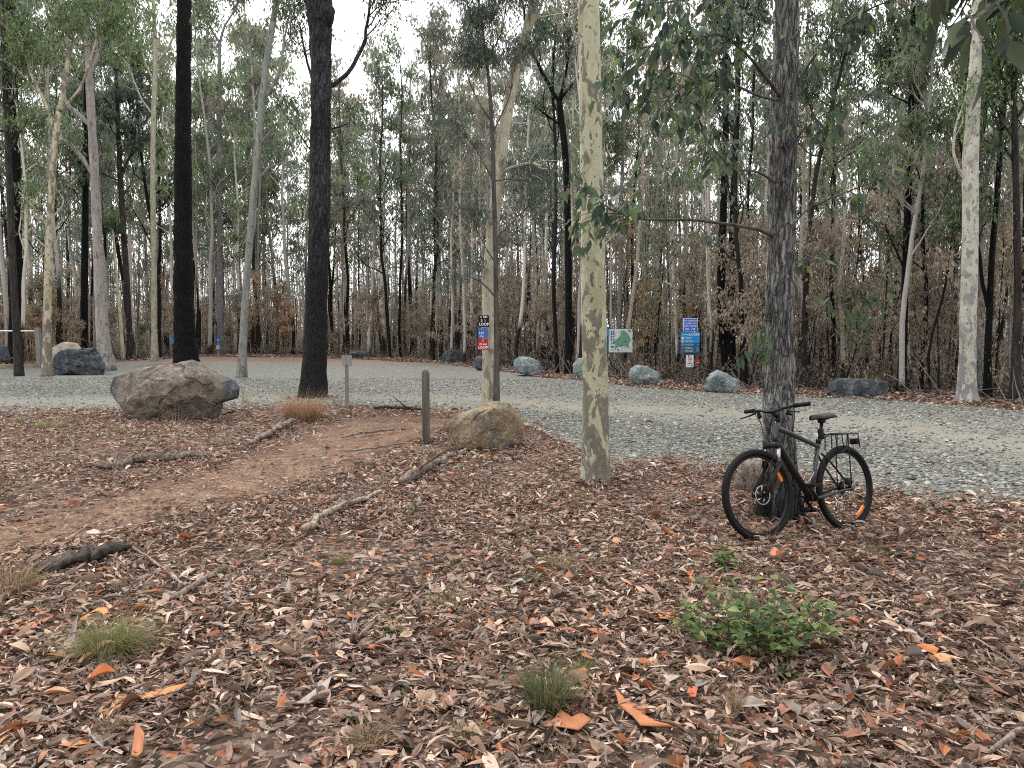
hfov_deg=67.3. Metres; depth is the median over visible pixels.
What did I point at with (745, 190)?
forest tree
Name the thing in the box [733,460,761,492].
boulder
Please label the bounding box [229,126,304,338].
forest tree
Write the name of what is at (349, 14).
sky
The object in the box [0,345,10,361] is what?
boulder
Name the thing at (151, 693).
bark piece
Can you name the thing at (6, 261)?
sapling
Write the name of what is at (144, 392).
boulder
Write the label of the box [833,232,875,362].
sapling
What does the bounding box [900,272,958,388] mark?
sapling
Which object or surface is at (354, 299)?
sapling
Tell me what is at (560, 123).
forked gum
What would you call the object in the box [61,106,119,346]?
forest tree
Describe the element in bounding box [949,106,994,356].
forest tree
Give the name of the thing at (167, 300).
sapling
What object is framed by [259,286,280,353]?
sapling
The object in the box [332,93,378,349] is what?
forest tree
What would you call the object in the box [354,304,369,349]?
sapling
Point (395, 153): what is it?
forest tree
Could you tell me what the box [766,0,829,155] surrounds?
forest tree
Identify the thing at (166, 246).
forest tree
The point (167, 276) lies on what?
sapling
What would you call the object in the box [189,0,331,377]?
leaning gum
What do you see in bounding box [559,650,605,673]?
grass tuft
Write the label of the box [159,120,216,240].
forest tree
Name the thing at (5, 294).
forest tree
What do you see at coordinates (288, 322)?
sapling
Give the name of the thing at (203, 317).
sapling
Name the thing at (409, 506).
seedling
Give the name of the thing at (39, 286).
sapling
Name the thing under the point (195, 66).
forest tree
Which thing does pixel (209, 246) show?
forest tree
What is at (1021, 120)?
forest tree
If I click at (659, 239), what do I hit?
sapling
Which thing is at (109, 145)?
forest tree
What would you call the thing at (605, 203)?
forest tree
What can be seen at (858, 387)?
boulder
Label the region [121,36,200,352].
forest tree
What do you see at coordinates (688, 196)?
forest tree
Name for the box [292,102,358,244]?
forest tree
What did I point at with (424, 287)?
sapling
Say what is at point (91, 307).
forest tree
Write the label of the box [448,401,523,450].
boulder
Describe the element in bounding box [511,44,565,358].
forest tree
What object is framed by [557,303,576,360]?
sapling
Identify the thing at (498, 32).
forest tree
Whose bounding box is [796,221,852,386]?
sapling
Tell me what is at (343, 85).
forest tree
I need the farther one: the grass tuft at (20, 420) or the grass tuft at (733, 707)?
the grass tuft at (20, 420)
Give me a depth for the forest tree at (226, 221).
69.61 m
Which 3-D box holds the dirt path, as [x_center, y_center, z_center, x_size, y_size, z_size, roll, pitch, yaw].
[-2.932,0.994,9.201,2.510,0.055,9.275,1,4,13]
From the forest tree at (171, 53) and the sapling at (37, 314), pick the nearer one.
the sapling at (37, 314)
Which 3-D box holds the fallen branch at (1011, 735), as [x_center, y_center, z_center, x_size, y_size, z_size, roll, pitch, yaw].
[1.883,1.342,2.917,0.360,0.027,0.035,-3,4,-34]
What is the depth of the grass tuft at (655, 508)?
6.80 m
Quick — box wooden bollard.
[422,370,429,443]
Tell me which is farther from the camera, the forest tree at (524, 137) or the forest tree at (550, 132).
the forest tree at (524, 137)
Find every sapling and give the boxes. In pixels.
[0,254,8,329]
[0,295,9,327]
[0,317,4,344]
[7,304,41,361]
[25,274,42,356]
[26,271,68,360]
[27,270,56,355]
[27,306,54,342]
[34,307,61,341]
[52,284,67,314]
[52,288,69,331]
[52,308,69,341]
[54,297,76,337]
[55,315,72,341]
[59,263,92,329]
[62,297,79,337]
[68,319,86,345]
[75,294,94,335]
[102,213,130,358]
[105,273,134,357]
[107,306,118,357]
[119,313,138,355]
[130,266,158,333]
[134,322,149,356]
[134,326,147,348]
[150,270,171,330]
[150,299,172,346]
[161,287,173,353]
[163,303,173,352]
[194,304,214,346]
[195,313,206,345]
[196,295,216,348]
[201,298,216,334]
[203,309,215,352]
[213,285,234,352]
[224,322,232,346]
[224,332,233,349]
[225,303,236,347]
[226,288,249,334]
[238,305,256,353]
[248,268,271,353]
[249,319,262,339]
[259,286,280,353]
[259,297,274,341]
[263,290,286,348]
[263,321,275,347]
[268,283,291,353]
[275,295,296,353]
[277,318,292,350]
[280,323,291,352]
[326,319,332,352]
[327,279,344,331]
[327,304,337,333]
[328,275,354,347]
[329,329,341,352]
[330,311,347,353]
[345,286,375,337]
[349,291,363,347]
[349,314,361,346]
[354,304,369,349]
[363,287,385,356]
[364,285,386,357]
[377,303,393,336]
[385,289,407,344]
[388,307,406,350]
[391,302,417,345]
[395,276,412,323]
[401,309,418,352]
[402,293,429,355]
[404,307,424,349]
[414,290,430,347]
[417,281,431,353]
[421,311,430,354]
[423,288,456,350]
[423,301,449,357]
[427,297,449,343]
[448,289,469,337]
[462,313,478,357]
[463,280,481,354]
[464,231,516,327]
[467,262,502,355]
[473,302,481,334]
[498,271,519,362]
[499,256,531,328]
[499,277,533,337]
[499,290,518,344]
[499,317,511,348]
[511,307,538,354]
[519,252,552,359]
[531,285,564,369]
[532,300,562,369]
[548,265,577,337]
[550,295,564,352]
[557,255,580,361]
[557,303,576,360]
[560,263,579,334]
[573,237,612,308]
[577,230,625,308]
[605,234,627,325]
[606,221,647,365]
[606,284,625,328]
[622,289,649,361]
[622,310,639,357]
[626,280,649,360]
[627,223,687,370]
[633,305,657,340]
[635,277,670,366]
[647,314,674,372]
[663,247,716,374]
[665,254,701,325]
[666,265,704,360]
[669,217,729,371]
[672,230,714,363]
[673,244,716,329]
[680,264,705,340]
[694,235,746,375]
[697,262,716,349]
[699,249,746,339]
[702,250,736,367]
[708,218,766,380]
[713,232,764,366]
[715,206,766,379]
[719,440,735,476]
[725,243,766,384]
[731,271,765,384]
[736,324,750,352]
[743,215,799,346]
[794,214,823,363]
[794,215,854,382]
[794,216,834,334]
[794,233,839,376]
[794,246,818,317]
[794,326,812,353]
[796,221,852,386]
[800,316,826,364]
[809,222,870,367]
[809,302,830,362]
[810,253,851,366]
[811,212,861,375]
[817,190,886,372]
[820,318,845,364]
[831,274,882,377]
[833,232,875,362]
[844,312,864,356]
[846,315,879,377]
[855,267,883,363]
[857,166,940,378]
[857,255,898,369]
[859,280,898,372]
[869,211,925,369]
[873,214,954,385]
[877,320,896,352]
[880,248,936,347]
[892,237,941,333]
[896,290,935,371]
[897,309,920,350]
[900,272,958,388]
[907,316,945,388]
[908,127,1005,390]
[912,228,960,388]
[913,241,953,358]
[933,297,955,373]
[959,199,1023,389]
[960,225,1012,341]
[983,221,1023,360]
[994,252,1023,364]
[1001,228,1023,352]
[1001,301,1022,343]
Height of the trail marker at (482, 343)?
0.252 m
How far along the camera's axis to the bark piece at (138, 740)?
2.89 m
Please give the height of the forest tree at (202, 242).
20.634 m
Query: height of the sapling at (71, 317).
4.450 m
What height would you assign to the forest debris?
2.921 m
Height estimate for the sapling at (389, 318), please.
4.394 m
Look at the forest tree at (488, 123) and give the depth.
64.23 m
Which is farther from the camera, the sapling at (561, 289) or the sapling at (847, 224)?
the sapling at (561, 289)
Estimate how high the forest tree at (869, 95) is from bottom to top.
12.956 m
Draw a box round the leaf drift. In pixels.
[5,394,834,589]
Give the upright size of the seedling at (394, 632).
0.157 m
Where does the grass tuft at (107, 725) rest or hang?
on the ground at (274, 748)
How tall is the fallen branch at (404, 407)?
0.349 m
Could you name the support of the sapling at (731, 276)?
on the ground at (274, 748)
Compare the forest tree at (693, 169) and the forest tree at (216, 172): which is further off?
the forest tree at (693, 169)
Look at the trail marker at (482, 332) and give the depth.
16.98 m
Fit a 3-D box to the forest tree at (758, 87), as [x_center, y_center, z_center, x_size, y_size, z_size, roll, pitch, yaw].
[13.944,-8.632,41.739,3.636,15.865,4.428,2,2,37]
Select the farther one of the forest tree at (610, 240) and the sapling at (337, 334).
the sapling at (337, 334)
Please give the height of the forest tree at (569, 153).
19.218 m
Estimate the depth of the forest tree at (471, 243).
45.66 m
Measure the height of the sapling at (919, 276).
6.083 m
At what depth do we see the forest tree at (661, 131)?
36.41 m
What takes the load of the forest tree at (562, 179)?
on the ground at (274, 748)
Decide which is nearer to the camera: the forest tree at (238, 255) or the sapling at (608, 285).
the sapling at (608, 285)
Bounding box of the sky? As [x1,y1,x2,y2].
[0,0,1023,336]
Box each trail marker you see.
[478,315,488,326]
[478,327,487,337]
[478,338,487,349]
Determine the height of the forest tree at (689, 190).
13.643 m
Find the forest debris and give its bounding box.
[0,309,1023,403]
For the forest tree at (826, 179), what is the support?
on the ground at (274, 748)
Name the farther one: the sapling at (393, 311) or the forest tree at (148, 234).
the forest tree at (148, 234)
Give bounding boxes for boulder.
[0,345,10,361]
[52,342,80,357]
[53,348,105,374]
[110,360,239,420]
[349,350,371,357]
[441,349,468,361]
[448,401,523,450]
[475,356,500,370]
[514,356,541,375]
[573,358,582,377]
[629,365,660,384]
[705,370,739,392]
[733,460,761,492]
[826,378,887,397]
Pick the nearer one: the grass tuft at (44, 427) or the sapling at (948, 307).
the grass tuft at (44, 427)
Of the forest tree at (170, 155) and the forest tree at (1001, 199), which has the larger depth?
the forest tree at (170, 155)
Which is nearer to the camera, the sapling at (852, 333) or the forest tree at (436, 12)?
the sapling at (852, 333)
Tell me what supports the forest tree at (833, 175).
on the ground at (274, 748)
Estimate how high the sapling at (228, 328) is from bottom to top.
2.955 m
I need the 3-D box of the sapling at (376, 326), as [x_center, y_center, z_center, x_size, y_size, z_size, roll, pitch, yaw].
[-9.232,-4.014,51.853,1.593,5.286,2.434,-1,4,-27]
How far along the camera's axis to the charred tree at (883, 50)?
21.29 m
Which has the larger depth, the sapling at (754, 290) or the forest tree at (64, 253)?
the forest tree at (64, 253)
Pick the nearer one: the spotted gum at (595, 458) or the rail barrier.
the spotted gum at (595, 458)
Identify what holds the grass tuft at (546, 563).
on the ground at (274, 748)
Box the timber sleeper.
[0,365,35,367]
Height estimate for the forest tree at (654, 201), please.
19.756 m
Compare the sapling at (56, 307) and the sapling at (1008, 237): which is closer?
the sapling at (1008, 237)
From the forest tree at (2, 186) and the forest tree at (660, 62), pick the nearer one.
the forest tree at (660, 62)
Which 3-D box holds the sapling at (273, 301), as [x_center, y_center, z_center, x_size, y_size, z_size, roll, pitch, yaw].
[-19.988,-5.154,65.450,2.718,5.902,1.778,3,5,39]
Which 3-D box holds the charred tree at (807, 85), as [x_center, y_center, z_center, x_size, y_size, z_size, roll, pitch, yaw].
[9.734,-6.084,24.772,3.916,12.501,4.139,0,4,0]
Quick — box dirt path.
[0,422,445,552]
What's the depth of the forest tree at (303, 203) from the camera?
60.44 m
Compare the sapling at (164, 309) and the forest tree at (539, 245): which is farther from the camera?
the forest tree at (539, 245)
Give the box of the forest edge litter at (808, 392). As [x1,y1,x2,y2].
[0,351,1023,410]
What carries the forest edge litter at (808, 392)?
on the ground at (274, 748)
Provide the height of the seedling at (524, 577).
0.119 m
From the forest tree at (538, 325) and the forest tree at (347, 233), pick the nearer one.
the forest tree at (538, 325)
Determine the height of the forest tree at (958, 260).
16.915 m
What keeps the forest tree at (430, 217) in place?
on the ground at (274, 748)
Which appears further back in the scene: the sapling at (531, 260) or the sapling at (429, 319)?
the sapling at (429, 319)
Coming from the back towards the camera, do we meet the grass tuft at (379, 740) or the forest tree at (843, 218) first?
the forest tree at (843, 218)
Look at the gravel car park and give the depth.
16.61 m
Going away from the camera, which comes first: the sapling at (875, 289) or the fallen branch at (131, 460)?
the fallen branch at (131, 460)
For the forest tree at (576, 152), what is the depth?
32.71 m
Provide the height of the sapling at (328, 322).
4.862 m
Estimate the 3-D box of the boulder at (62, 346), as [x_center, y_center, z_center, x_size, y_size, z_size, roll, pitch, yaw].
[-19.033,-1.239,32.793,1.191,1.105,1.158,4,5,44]
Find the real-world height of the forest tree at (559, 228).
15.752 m
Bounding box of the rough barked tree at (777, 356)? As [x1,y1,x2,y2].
[557,0,948,525]
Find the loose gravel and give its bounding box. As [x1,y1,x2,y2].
[0,377,1023,519]
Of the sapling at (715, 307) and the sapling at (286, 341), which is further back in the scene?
the sapling at (286, 341)
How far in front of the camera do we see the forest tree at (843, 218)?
25.26 m
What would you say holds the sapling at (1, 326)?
on the ground at (274, 748)
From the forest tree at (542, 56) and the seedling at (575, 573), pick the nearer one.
the seedling at (575, 573)
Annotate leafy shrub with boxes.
[664,571,853,661]
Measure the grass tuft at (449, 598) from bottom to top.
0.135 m
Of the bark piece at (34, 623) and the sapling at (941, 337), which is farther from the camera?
the sapling at (941, 337)
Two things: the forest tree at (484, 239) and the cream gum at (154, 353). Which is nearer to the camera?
the cream gum at (154, 353)
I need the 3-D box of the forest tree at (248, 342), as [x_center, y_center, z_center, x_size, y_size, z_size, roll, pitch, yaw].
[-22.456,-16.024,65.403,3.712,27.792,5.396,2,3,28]
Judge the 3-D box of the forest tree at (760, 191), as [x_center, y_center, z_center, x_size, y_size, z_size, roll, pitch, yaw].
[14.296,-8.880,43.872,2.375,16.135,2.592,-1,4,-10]
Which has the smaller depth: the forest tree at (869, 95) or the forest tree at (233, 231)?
the forest tree at (869, 95)
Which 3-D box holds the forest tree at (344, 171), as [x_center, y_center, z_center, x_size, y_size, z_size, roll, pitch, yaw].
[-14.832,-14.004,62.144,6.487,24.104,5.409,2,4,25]
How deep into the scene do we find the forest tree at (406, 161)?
55.63 m
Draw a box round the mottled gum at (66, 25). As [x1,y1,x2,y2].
[0,0,166,375]
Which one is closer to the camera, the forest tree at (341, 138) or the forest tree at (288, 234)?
the forest tree at (341, 138)
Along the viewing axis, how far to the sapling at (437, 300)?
52.73 m
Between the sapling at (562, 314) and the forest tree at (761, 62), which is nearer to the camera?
the forest tree at (761, 62)
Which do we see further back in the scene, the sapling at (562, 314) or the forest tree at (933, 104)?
the sapling at (562, 314)
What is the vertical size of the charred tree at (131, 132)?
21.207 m
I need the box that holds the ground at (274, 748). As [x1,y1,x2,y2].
[0,338,1023,767]
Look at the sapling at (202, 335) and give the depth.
69.91 m
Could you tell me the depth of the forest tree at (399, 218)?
75.47 m
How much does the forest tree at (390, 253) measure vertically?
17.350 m
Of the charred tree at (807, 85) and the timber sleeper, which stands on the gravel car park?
the timber sleeper
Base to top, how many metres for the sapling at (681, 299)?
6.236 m
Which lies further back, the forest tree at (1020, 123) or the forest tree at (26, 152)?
the forest tree at (26, 152)
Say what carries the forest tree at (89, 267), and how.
on the ground at (274, 748)
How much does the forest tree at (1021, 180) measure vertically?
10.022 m
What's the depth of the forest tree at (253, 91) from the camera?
60.83 m
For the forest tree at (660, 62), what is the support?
on the ground at (274, 748)
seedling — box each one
[380,613,405,639]
[399,499,422,513]
[515,571,543,585]
[574,571,588,584]
[708,541,738,570]
[771,663,800,679]
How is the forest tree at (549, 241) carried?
on the ground at (274, 748)
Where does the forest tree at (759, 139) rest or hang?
on the ground at (274, 748)
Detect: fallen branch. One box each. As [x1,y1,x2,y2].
[33,541,143,573]
[95,447,227,469]
[132,547,184,586]
[169,564,228,599]
[249,418,295,443]
[300,489,381,530]
[342,429,393,437]
[343,446,402,451]
[373,396,421,410]
[399,435,466,484]
[892,609,950,649]
[987,726,1023,754]
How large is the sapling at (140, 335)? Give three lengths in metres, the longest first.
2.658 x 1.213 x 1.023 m
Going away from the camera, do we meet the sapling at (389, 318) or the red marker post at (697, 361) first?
the red marker post at (697, 361)
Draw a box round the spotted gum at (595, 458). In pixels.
[578,0,611,485]
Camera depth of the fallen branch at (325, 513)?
6.72 m
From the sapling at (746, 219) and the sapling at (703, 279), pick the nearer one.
the sapling at (746, 219)
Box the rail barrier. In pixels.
[0,328,41,367]
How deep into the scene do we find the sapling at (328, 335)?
59.07 m
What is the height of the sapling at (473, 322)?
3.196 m
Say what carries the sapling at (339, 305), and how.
on the ground at (274, 748)
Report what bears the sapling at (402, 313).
on the ground at (274, 748)
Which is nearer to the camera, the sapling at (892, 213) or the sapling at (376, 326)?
the sapling at (892, 213)
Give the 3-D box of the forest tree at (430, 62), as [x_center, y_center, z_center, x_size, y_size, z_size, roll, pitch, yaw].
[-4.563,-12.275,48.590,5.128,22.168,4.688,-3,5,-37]
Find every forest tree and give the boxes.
[0,0,40,345]
[0,0,59,345]
[0,0,107,292]
[0,22,86,344]
[0,24,72,362]
[0,36,59,352]
[0,77,30,159]
[0,89,31,296]
[0,94,26,285]
[0,104,31,161]
[0,134,45,351]
[19,90,45,299]
[21,0,98,305]
[22,1,104,342]
[23,16,110,336]
[38,1,92,340]
[40,162,76,262]
[45,122,91,303]
[50,2,126,355]
[52,11,125,313]
[57,145,108,347]
[60,111,134,266]
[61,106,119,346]
[64,69,158,345]
[69,27,125,260]
[76,95,116,347]
[94,3,173,355]
[95,23,131,273]
[100,0,205,356]
[103,67,145,347]
[108,172,114,274]
[114,107,169,320]
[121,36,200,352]
[123,123,173,346]
[129,123,162,347]
[133,53,212,305]
[146,80,225,259]
[147,36,175,259]
[149,3,211,353]
[149,75,193,265]
[159,0,255,354]
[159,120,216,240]
[163,58,215,222]
[163,74,226,348]
[166,63,233,280]
[166,181,207,274]
[172,204,208,325]
[191,31,229,289]
[191,34,229,263]
[191,77,244,350]
[193,124,246,320]
[198,122,236,322]
[199,0,284,353]
[199,131,216,344]
[201,48,264,352]
[202,34,294,352]
[202,109,274,306]
[221,49,307,351]
[222,14,269,343]
[222,119,243,347]
[223,23,270,352]
[224,21,295,350]
[224,104,294,348]
[227,35,296,351]
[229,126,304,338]
[240,201,279,290]
[241,34,334,353]
[241,164,279,347]
[262,100,309,346]
[275,171,308,313]
[285,80,309,311]
[289,53,366,353]
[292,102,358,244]
[293,131,346,352]
[296,107,370,326]
[307,92,377,353]
[330,60,376,353]
[330,160,350,346]
[330,174,352,347]
[331,35,416,353]
[331,73,350,318]
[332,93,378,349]
[332,145,362,344]
[338,130,394,351]
[343,34,422,357]
[347,173,385,348]
[349,38,426,354]
[351,153,381,349]
[361,145,416,351]
[364,38,450,354]
[364,95,432,300]
[372,221,399,280]
[378,32,425,356]
[378,112,418,349]
[385,33,433,355]
[389,12,474,358]
[393,72,446,352]
[396,140,432,347]
[398,14,482,357]
[404,123,425,349]
[407,114,470,359]
[409,1,461,356]
[409,64,502,359]
[410,76,483,348]
[411,164,464,344]
[412,108,476,348]
[422,3,479,361]
[426,83,456,351]
[427,10,484,349]
[427,96,494,359]
[428,85,485,350]
[433,142,466,349]
[435,90,499,356]
[445,197,485,335]
[448,69,499,281]
[454,1,532,188]
[460,13,505,232]
[462,122,484,350]
[463,67,512,214]
[467,176,500,298]
[474,37,547,359]
[480,123,518,288]
[481,35,563,356]
[484,107,506,346]
[488,45,556,359]
[499,104,561,359]
[503,82,528,352]
[507,44,579,362]
[507,66,533,350]
[508,103,573,362]
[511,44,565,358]
[514,35,562,346]
[517,120,564,278]
[518,1,576,363]
[523,0,578,372]
[531,20,607,343]
[538,0,602,357]
[543,0,633,357]
[544,145,579,358]
[550,106,578,316]
[551,13,625,276]
[552,55,578,308]
[565,19,621,212]
[569,4,620,359]
[574,127,620,270]
[601,78,629,353]
[602,0,672,326]
[603,22,690,369]
[603,132,653,356]
[604,89,644,311]
[604,141,629,355]
[607,77,687,339]
[618,119,675,326]
[622,2,694,361]
[628,82,697,355]
[630,50,701,372]
[635,0,736,362]
[647,56,681,359]
[652,135,697,357]
[660,109,713,292]
[662,56,720,365]
[665,24,741,373]
[666,28,695,355]
[674,0,772,385]
[678,86,714,263]
[684,5,721,373]
[689,76,719,317]
[697,46,767,297]
[697,175,729,284]
[710,2,810,374]
[710,176,751,355]
[711,116,767,367]
[714,0,802,314]
[729,121,753,240]
[738,79,803,351]
[740,92,769,253]
[744,0,842,323]
[759,24,857,356]
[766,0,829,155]
[770,0,901,377]
[796,36,849,347]
[796,92,843,254]
[797,0,889,377]
[798,106,854,367]
[807,0,868,339]
[812,36,878,357]
[817,92,886,368]
[817,156,854,342]
[818,80,899,370]
[839,110,879,282]
[840,0,987,391]
[846,24,934,369]
[853,117,889,269]
[857,0,995,390]
[863,113,903,362]
[873,0,942,381]
[875,28,955,361]
[882,253,896,354]
[891,49,945,344]
[891,83,958,366]
[920,140,959,276]
[934,125,979,356]
[935,59,985,362]
[948,0,1005,383]
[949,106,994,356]
[950,161,996,287]
[954,19,1023,320]
[976,86,1020,348]
[980,86,1023,366]
[980,91,1020,322]
[980,107,1008,329]
[984,146,1009,356]
[986,86,1023,257]
[989,90,1023,358]
[991,118,1023,219]
[992,89,1023,358]
[994,79,1023,366]
[1008,125,1023,246]
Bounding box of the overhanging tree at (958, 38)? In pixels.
[926,0,1023,113]
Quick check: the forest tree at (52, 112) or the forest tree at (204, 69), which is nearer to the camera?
the forest tree at (52, 112)
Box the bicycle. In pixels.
[721,401,872,541]
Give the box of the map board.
[607,328,632,372]
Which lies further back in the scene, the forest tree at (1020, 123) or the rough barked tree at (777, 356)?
the forest tree at (1020, 123)
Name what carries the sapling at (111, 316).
on the ground at (274, 748)
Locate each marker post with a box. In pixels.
[171,335,173,355]
[342,355,351,408]
[696,359,699,381]
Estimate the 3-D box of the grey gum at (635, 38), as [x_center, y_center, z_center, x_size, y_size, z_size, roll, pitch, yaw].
[4.526,-8.390,34.085,2.977,15.856,4.120,0,4,0]
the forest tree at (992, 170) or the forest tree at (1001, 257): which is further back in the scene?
the forest tree at (1001, 257)
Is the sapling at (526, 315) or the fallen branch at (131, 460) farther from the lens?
the sapling at (526, 315)
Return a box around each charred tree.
[0,0,58,363]
[51,5,105,347]
[65,37,165,358]
[172,0,199,362]
[254,0,430,398]
[688,0,773,363]
[691,0,771,378]
[761,0,886,383]
[846,0,988,390]
[893,0,1023,396]
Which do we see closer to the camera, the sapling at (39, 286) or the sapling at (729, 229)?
the sapling at (729, 229)
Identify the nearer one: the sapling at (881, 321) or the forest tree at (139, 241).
the sapling at (881, 321)
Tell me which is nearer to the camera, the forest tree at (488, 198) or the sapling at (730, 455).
the sapling at (730, 455)
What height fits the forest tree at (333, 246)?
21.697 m
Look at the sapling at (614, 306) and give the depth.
36.09 m
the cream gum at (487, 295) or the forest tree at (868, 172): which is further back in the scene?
the forest tree at (868, 172)
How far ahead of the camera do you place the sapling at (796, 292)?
27.30 m
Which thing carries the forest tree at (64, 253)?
on the ground at (274, 748)
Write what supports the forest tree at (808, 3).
on the ground at (274, 748)
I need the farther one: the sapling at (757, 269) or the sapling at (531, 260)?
the sapling at (531, 260)
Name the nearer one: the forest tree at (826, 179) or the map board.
the map board
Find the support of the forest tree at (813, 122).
on the ground at (274, 748)
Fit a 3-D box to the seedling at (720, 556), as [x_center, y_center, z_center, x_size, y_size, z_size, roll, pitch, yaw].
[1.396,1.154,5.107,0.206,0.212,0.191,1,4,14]
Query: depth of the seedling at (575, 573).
4.92 m
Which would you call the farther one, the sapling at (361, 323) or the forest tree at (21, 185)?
the forest tree at (21, 185)
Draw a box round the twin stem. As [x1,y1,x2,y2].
[415,0,569,400]
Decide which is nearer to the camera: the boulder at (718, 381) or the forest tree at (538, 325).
the boulder at (718, 381)
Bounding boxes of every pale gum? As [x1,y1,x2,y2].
[26,0,151,370]
[930,0,1010,402]
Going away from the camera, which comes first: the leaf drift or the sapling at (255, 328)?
the leaf drift
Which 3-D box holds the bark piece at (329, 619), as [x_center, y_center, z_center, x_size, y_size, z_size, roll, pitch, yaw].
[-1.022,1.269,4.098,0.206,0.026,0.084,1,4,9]
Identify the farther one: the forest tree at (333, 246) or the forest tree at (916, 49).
the forest tree at (333, 246)
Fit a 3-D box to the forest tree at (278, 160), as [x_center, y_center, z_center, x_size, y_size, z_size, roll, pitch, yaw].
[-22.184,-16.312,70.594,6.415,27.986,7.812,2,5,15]
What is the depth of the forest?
65.87 m
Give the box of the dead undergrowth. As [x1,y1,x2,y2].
[0,319,1023,392]
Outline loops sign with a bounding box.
[680,318,699,382]
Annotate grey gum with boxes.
[169,0,255,353]
[601,7,651,368]
[931,3,1023,392]
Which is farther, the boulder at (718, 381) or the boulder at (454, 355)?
the boulder at (454, 355)
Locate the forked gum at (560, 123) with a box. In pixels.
[503,0,629,373]
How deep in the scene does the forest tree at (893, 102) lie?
24.95 m
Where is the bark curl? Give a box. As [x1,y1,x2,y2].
[328,611,368,637]
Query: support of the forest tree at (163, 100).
on the ground at (274, 748)
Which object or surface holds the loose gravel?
on the gravel car park
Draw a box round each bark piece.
[10,619,42,634]
[53,615,77,650]
[80,607,117,623]
[98,682,188,715]
[131,723,144,757]
[296,677,330,703]
[299,618,340,627]
[441,689,459,705]
[544,709,590,730]
[587,628,612,634]
[615,688,672,727]
[653,609,675,618]
[687,686,697,697]
[731,655,756,663]
[933,653,951,662]
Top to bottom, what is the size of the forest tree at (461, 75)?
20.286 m
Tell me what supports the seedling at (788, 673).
on the ground at (274, 748)
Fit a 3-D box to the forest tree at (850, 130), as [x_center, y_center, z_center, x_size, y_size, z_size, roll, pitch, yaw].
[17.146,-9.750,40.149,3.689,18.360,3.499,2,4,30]
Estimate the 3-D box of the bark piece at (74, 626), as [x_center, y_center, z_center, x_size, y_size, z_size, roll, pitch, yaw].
[-2.234,1.261,3.896,0.058,0.082,0.336,-1,4,-8]
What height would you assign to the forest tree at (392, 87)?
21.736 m
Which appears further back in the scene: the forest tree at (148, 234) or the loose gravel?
the forest tree at (148, 234)
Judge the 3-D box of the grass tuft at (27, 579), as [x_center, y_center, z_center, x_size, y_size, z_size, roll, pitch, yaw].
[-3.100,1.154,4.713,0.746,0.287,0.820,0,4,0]
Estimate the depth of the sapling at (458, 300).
47.42 m
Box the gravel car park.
[0,356,1023,512]
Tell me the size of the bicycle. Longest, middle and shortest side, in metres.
1.747 x 1.060 x 0.695 m
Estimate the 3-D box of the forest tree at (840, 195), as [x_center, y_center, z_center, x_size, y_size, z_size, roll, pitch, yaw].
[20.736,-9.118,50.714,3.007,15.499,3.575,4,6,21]
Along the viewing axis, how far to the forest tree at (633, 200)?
38.07 m
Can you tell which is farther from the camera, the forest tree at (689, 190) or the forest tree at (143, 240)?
the forest tree at (143, 240)
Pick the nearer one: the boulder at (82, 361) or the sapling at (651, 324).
the sapling at (651, 324)
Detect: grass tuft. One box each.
[0,545,65,596]
[13,412,29,424]
[22,416,70,429]
[37,598,176,667]
[75,703,142,736]
[106,574,134,592]
[112,424,128,432]
[159,398,200,428]
[207,435,239,445]
[239,386,254,403]
[251,388,344,421]
[284,635,316,657]
[322,547,351,564]
[330,707,403,754]
[341,590,390,609]
[419,581,476,607]
[438,715,488,743]
[492,641,606,717]
[531,546,580,573]
[539,527,558,538]
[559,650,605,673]
[597,536,619,553]
[645,504,662,513]
[713,679,752,718]
[751,524,796,542]
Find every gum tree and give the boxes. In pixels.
[0,0,45,375]
[919,0,1023,399]
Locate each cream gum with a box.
[91,0,216,360]
[481,0,613,403]
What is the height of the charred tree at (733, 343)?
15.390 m
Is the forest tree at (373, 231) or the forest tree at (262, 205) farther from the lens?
the forest tree at (262, 205)
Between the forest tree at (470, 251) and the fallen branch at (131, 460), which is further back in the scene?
the forest tree at (470, 251)
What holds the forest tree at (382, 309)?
on the ground at (274, 748)
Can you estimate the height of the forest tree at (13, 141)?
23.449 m
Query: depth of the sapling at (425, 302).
64.72 m
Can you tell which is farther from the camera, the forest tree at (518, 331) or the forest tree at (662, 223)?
the forest tree at (662, 223)
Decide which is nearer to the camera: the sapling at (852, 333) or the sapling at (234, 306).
the sapling at (852, 333)
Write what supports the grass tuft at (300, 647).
on the ground at (274, 748)
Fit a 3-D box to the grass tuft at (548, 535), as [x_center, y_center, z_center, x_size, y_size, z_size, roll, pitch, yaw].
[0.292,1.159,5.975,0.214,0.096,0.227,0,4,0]
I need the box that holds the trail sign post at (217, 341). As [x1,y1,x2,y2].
[216,338,219,353]
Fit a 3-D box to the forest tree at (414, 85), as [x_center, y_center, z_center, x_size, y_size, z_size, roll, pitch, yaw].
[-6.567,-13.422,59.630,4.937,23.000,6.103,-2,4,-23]
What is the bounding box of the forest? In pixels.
[0,0,1023,380]

